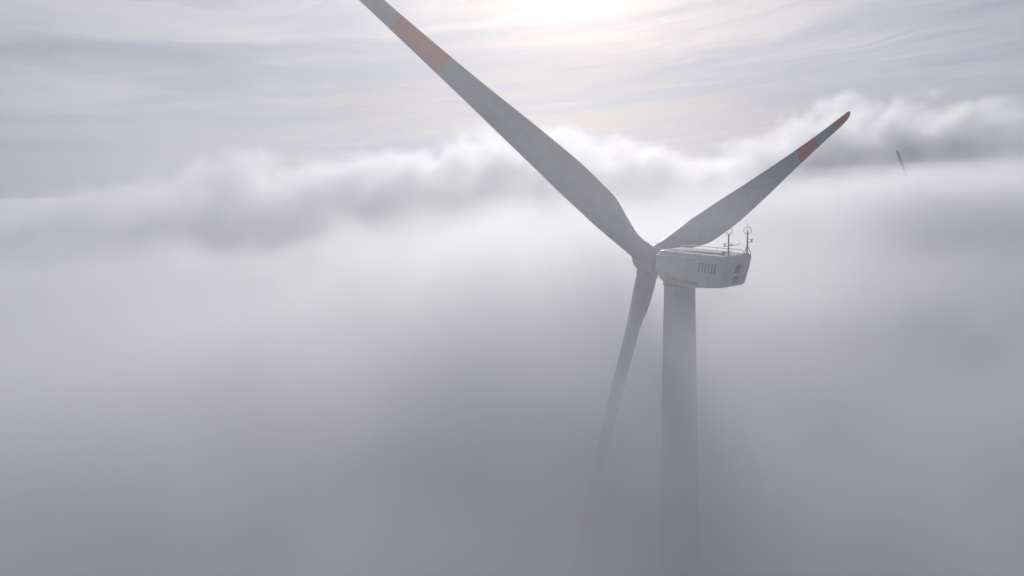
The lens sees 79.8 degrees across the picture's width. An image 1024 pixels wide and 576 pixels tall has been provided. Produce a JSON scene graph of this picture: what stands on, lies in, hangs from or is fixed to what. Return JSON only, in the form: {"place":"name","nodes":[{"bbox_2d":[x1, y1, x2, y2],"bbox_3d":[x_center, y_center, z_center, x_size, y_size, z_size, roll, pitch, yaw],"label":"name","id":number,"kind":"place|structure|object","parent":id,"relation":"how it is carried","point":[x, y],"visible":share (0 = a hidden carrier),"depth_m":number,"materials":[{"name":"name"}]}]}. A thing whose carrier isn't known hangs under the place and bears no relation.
{"place":"outdoors","nodes":[
{"label":"outdoors","id":0,"kind":"place"},
{"bbox_2d":[0,168,1023,575],"bbox_3d":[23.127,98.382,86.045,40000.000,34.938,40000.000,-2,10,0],"label":"ground","id":1,"kind":"structure","parent":0,"point":[398,384],"depth_m":341.73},
{"bbox_2d":[359,0,849,575],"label":"wind turbine","id":2,"kind":"object","parent":1,"relation":"on","point":[679,264],"visible":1,"depth_m":69.73,"materials":[{"name":"paint"}]},
{"bbox_2d":[874,150,949,354],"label":"wind turbine","id":3,"kind":"object","parent":1,"relation":"on","point":[919,345],"visible":0.99,"depth_m":366.90,"materials":[{"name":"grey paint"}]},
{"bbox_2d":[0,0,1023,211],"label":"sky","id":4,"kind":"structure","parent":0,"point":[104,103],"materials":[{"name":"grey"}]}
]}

